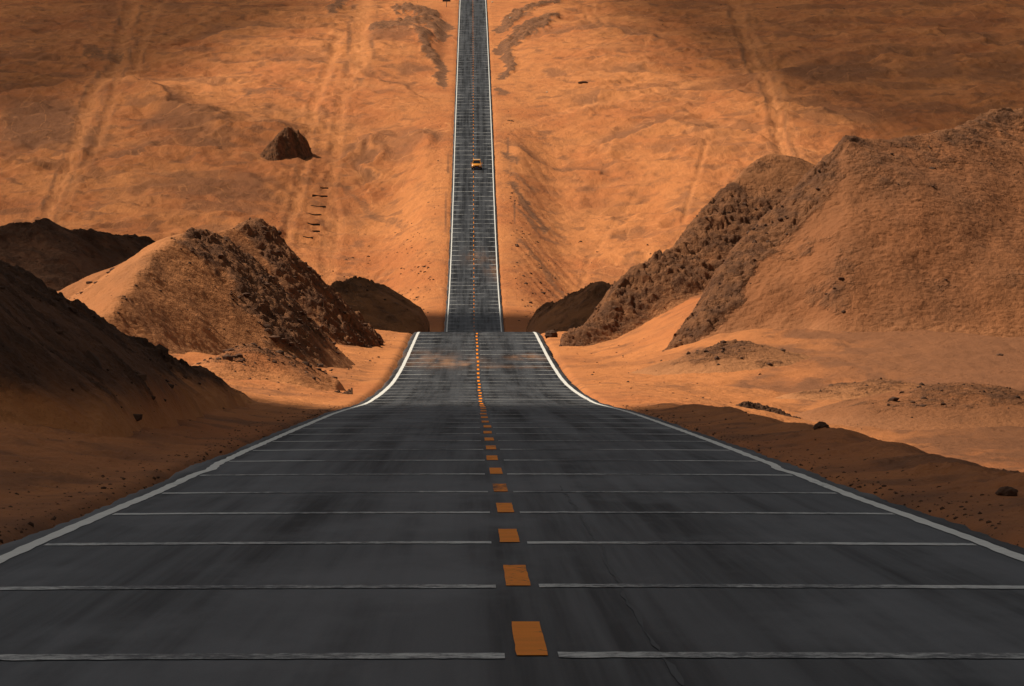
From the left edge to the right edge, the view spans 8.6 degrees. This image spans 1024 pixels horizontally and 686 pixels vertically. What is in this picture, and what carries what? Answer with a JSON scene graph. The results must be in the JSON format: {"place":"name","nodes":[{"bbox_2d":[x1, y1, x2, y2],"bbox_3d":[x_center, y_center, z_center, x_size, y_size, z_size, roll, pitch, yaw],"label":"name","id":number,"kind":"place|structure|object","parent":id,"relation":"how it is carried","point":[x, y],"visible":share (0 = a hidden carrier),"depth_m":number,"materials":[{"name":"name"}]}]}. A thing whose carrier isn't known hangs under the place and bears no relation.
{"place":"outdoors","nodes":[
{"label":"outdoors","id":0,"kind":"place"},
{"bbox_2d":[0,0,1023,547],"bbox_3d":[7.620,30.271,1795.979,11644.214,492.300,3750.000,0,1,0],"label":"ground","id":1,"kind":"structure","parent":0,"point":[648,138],"depth_m":1371.49,"materials":[{"name":"orange sand"}]},
{"bbox_2d":[0,218,154,290],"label":"hill","id":2,"kind":"structure","parent":1,"relation":"on","point":[26,242],"depth_m":505.01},
{"bbox_2d":[0,260,253,436],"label":"hill","id":3,"kind":"structure","parent":1,"relation":"on","point":[40,391],"depth_m":125.62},
{"bbox_2d":[67,227,354,368],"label":"hill","id":4,"kind":"structure","parent":1,"relation":"on","point":[201,298],"depth_m":324.58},
{"bbox_2d":[57,218,383,347],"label":"hill","id":5,"kind":"structure","parent":1,"relation":"on","point":[249,237],"depth_m":386.27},
{"bbox_2d":[191,344,345,390],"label":"mound","id":6,"kind":"object","parent":1,"relation":"on","point":[263,368],"visible":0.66,"depth_m":266.33,"materials":[{"name":"orange sand"}]},
{"bbox_2d":[260,126,312,160],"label":"butte","id":7,"kind":"object","parent":1,"relation":"on","point":[286,145],"visible":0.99,"depth_m":1365.23,"materials":[{"name":"brown stone"}]},
{"bbox_2d":[334,388,352,393],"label":"rock outcrop","id":8,"kind":"object","parent":1,"relation":"on","point":[349,391],"visible":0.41,"depth_m":262.20,"materials":[{"name":"brown stone"}]},
{"bbox_2d":[331,276,429,334],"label":"mound","id":9,"kind":"object","parent":1,"relation":"on","point":[391,312],"visible":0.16,"depth_m":704.76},
{"bbox_2d":[0,1,1021,545],"bbox_3d":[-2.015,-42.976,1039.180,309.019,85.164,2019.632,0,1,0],"label":"loose stones","id":10,"kind":"object","parent":1,"relation":"on","point":[160,347],"visible":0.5,"depth_m":270.84,"materials":[{"name":"brown stone"}]},
{"bbox_2d":[544,330,557,338],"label":"rock","id":11,"kind":"object","parent":1,"relation":"on","point":[550,333],"visible":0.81,"depth_m":423.78,"materials":[{"name":"brown stone"}]},
{"bbox_2d":[526,281,612,333],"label":"mound","id":12,"kind":"object","parent":1,"relation":"on","point":[560,315],"visible":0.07,"depth_m":626.88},
{"bbox_2d":[560,154,814,345],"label":"hill","id":13,"kind":"structure","parent":1,"relation":"on","point":[665,279],"depth_m":408.72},
{"bbox_2d":[628,339,810,375],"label":"mound","id":14,"kind":"object","parent":1,"relation":"on","point":[755,356],"visible":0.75,"depth_m":320.96,"materials":[{"name":"orange sand"}]},
{"bbox_2d":[813,421,829,429],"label":"rock","id":15,"kind":"object","parent":1,"relation":"on","point":[819,424],"visible":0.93,"depth_m":121.99,"materials":[{"name":"brown stone"}]},
{"bbox_2d":[662,107,1023,351],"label":"hill","id":16,"kind":"structure","parent":1,"relation":"on","point":[888,238],"depth_m":355.85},
{"bbox_2d":[775,378,928,400],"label":"mound","id":17,"kind":"object","parent":1,"relation":"on","point":[842,391],"visible":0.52,"depth_m":296.89,"materials":[{"name":"orange sand"}]},
{"bbox_2d":[793,382,1023,429],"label":"mound","id":18,"kind":"object","parent":1,"relation":"on","point":[990,409],"visible":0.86,"depth_m":270.40,"materials":[{"name":"orange sand"}]},
{"bbox_2d":[736,401,800,418],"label":"rock outcrop","id":19,"kind":"object","parent":18,"relation":"on","point":[751,405],"visible":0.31,"depth_m":268.29,"materials":[{"name":"brown stone"}]},
{"bbox_2d":[995,486,1017,495],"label":"rock","id":20,"kind":"object","parent":1,"relation":"on","point":[1006,491],"visible":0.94,"depth_m":72.97,"materials":[{"name":"brown stone"}]},
{"bbox_2d":[0,0,1023,685],"bbox_3d":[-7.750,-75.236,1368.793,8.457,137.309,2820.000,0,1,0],"label":"road","id":21,"kind":"structure","parent":0,"point":[472,494],"depth_m":49.79,"materials":[{"name":"grey asphalt"}]},
{"bbox_2d":[471,159,482,168],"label":"car","id":22,"kind":"object","parent":21,"relation":"on","point":[476,163],"visible":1,"depth_m":1320.53,"materials":[{"name":"orange paint"}]}
]}

